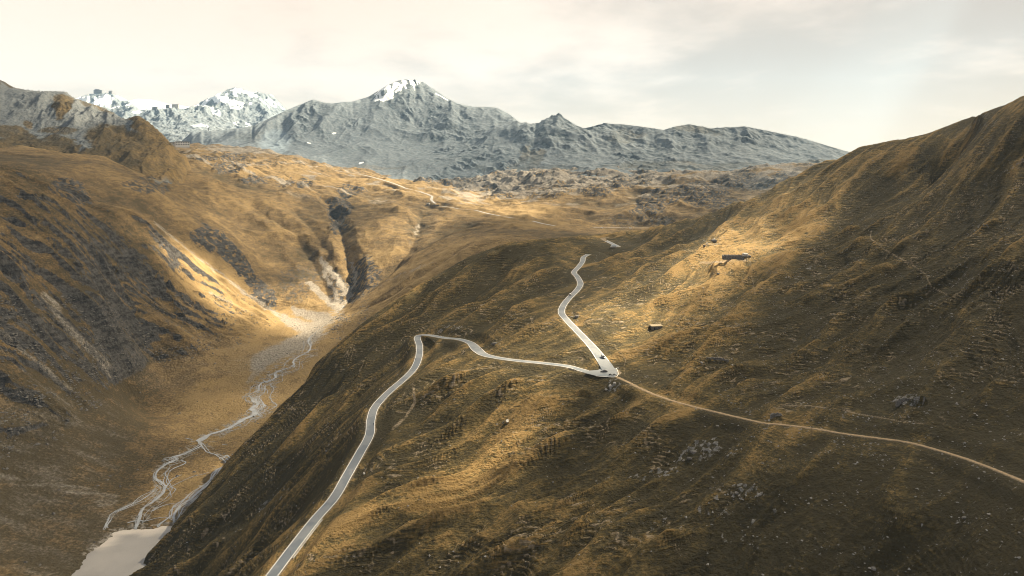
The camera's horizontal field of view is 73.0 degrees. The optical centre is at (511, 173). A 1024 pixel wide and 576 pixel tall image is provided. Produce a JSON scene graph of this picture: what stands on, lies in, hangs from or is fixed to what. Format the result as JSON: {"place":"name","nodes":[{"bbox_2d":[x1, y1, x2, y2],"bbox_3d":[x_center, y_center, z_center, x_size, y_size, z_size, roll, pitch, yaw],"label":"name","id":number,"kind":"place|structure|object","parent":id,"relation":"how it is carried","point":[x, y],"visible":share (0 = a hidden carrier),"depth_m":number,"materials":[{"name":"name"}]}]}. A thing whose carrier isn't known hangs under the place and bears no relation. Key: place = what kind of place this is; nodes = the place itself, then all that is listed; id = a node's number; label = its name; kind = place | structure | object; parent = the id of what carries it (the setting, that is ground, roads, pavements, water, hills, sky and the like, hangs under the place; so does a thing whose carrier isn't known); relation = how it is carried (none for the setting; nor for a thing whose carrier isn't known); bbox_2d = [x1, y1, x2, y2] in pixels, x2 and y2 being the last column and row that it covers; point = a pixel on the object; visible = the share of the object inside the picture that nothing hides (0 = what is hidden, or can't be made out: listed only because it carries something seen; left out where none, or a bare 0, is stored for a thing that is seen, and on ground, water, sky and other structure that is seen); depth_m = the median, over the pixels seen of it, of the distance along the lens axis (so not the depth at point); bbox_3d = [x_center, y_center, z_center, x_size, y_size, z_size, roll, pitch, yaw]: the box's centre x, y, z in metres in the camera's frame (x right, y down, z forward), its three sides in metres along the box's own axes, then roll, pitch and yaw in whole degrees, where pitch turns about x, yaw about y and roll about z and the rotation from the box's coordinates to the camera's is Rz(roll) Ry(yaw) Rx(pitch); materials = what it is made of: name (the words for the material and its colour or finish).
{"place":"outdoors","nodes":[
{"label":"outdoors","id":0,"kind":"place"},
{"bbox_2d":[0,80,191,184],"bbox_3d":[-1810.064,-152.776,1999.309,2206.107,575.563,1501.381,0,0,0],"label":"mountain","id":1,"kind":"structure","parent":0,"point":[63,122],"depth_m":1880.11,"materials":[{"name":"brown stone"}]},
{"bbox_2d":[71,526,171,575],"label":"lake","id":2,"kind":"structure","parent":0,"point":[122,553],"depth_m":528.37,"materials":[{"name":"liquid"}]},
{"bbox_2d":[76,87,286,141],"bbox_3d":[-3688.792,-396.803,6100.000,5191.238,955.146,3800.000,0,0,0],"label":"snow mountain","id":3,"kind":"structure","parent":0,"point":[232,108],"depth_m":5838.87,"materials":[{"name":"white snow"}]},
{"bbox_2d":[94,89,103,93],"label":"summit station","id":4,"kind":"object","parent":3,"relation":"on","point":[98,91],"visible":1,"depth_m":6397.58,"materials":[{"name":"grey glass"}]},
{"bbox_2d":[129,99,188,109],"bbox_3d":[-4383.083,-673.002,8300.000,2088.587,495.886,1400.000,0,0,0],"label":"glacier","id":5,"kind":"object","parent":3,"relation":"on","point":[143,104],"visible":0.14,"depth_m":8150.20,"materials":[{"name":"white snow"}]},
{"bbox_2d":[172,104,179,108],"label":"hotel","id":6,"kind":"structure","parent":3,"relation":"on","point":[176,106],"depth_m":5769.79,"materials":[{"name":"white glass"}]},
{"bbox_2d":[103,297,349,529],"bbox_3d":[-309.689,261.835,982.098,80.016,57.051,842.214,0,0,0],"label":"stream","id":7,"kind":"structure","parent":0,"point":[252,414],"depth_m":676.89,"materials":[{"name":"liquid"}]},
{"bbox_2d":[0,143,818,575],"bbox_3d":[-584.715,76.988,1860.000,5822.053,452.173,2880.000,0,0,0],"label":"ground","id":8,"kind":"structure","parent":0,"point":[304,245],"depth_m":1069.16,"materials":[{"name":"brown plant"}]},
{"bbox_2d":[175,141,189,147],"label":"inn","id":9,"kind":"structure","parent":8,"relation":"on","point":[183,144],"depth_m":2692.69,"materials":[{"name":"grey glass"}]},
{"bbox_2d":[0,294,368,565],"bbox_3d":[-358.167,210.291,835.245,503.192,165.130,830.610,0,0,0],"label":"stones","id":10,"kind":"object","parent":8,"relation":"on","point":[53,394],"visible":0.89,"depth_m":818.93,"materials":[{"name":"grey stone"}]},
{"bbox_2d":[266,240,619,575],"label":"road","id":11,"kind":"structure","parent":0,"point":[281,563],"depth_m":454.45,"materials":[{"name":"grey asphalt"}]},
{"bbox_2d":[292,519,322,558],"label":"stone kerb","id":12,"kind":"structure","parent":11,"relation":"on","point":[296,553],"depth_m":335.94,"materials":[{"name":"beige stone"}]},
{"bbox_2d":[309,165,617,227],"bbox_3d":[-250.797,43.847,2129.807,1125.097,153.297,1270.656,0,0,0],"label":"road","id":13,"kind":"structure","parent":0,"point":[431,198],"depth_m":2095.75,"materials":[{"name":"grey asphalt"}]},
{"bbox_2d":[0,0,1023,151],"label":"sky","id":14,"kind":"structure","parent":0,"point":[846,75],"materials":[{"name":"white"}]},
{"bbox_2d":[182,79,848,180],"bbox_3d":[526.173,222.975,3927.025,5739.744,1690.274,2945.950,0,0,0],"label":"range","id":15,"kind":"structure","parent":0,"point":[407,129],"depth_m":3293.84,"materials":[{"name":"grey stone"}]},
{"bbox_2d":[129,96,1023,575],"bbox_3d":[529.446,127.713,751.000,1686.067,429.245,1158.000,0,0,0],"label":"hillside","id":16,"kind":"structure","parent":0,"point":[577,436],"depth_m":409.66,"materials":[{"name":"brown plant"}]},
{"bbox_2d":[177,100,1023,575],"bbox_3d":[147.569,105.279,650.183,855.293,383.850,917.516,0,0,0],"label":"stones","id":17,"kind":"object","parent":16,"relation":"on","point":[803,372],"visible":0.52,"depth_m":392.56,"materials":[{"name":"grey stone"}]},
{"bbox_2d":[649,324,662,329],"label":"stone hut","id":18,"kind":"object","parent":16,"relation":"on","point":[655,326],"visible":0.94,"depth_m":521.18,"materials":[{"name":"black"}]},
{"bbox_2d":[707,357,728,361],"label":"stone wall","id":19,"kind":"structure","parent":16,"relation":"on","point":[717,358],"depth_m":430.76,"materials":[{"name":"grey stone"}]},
{"bbox_2d":[722,255,743,259],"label":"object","id":20,"kind":"object","parent":16,"relation":"on","point":[727,257],"visible":0.93,"depth_m":662.08,"materials":[{"name":"grey stone"}]},
{"bbox_2d":[770,412,781,418],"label":"rock","id":21,"kind":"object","parent":16,"relation":"on","point":[772,415],"depth_m":341.98,"materials":[{"name":"grey stone"}]},
{"bbox_2d":[895,397,912,406],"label":"rock","id":22,"kind":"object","parent":16,"relation":"on","point":[899,401],"depth_m":327.33,"materials":[{"name":"grey stone"}]},
{"bbox_2d":[615,376,1023,481],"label":"path","id":23,"kind":"structure","parent":0,"point":[833,431],"depth_m":314.32,"materials":[{"name":"beige soil"}]}
]}

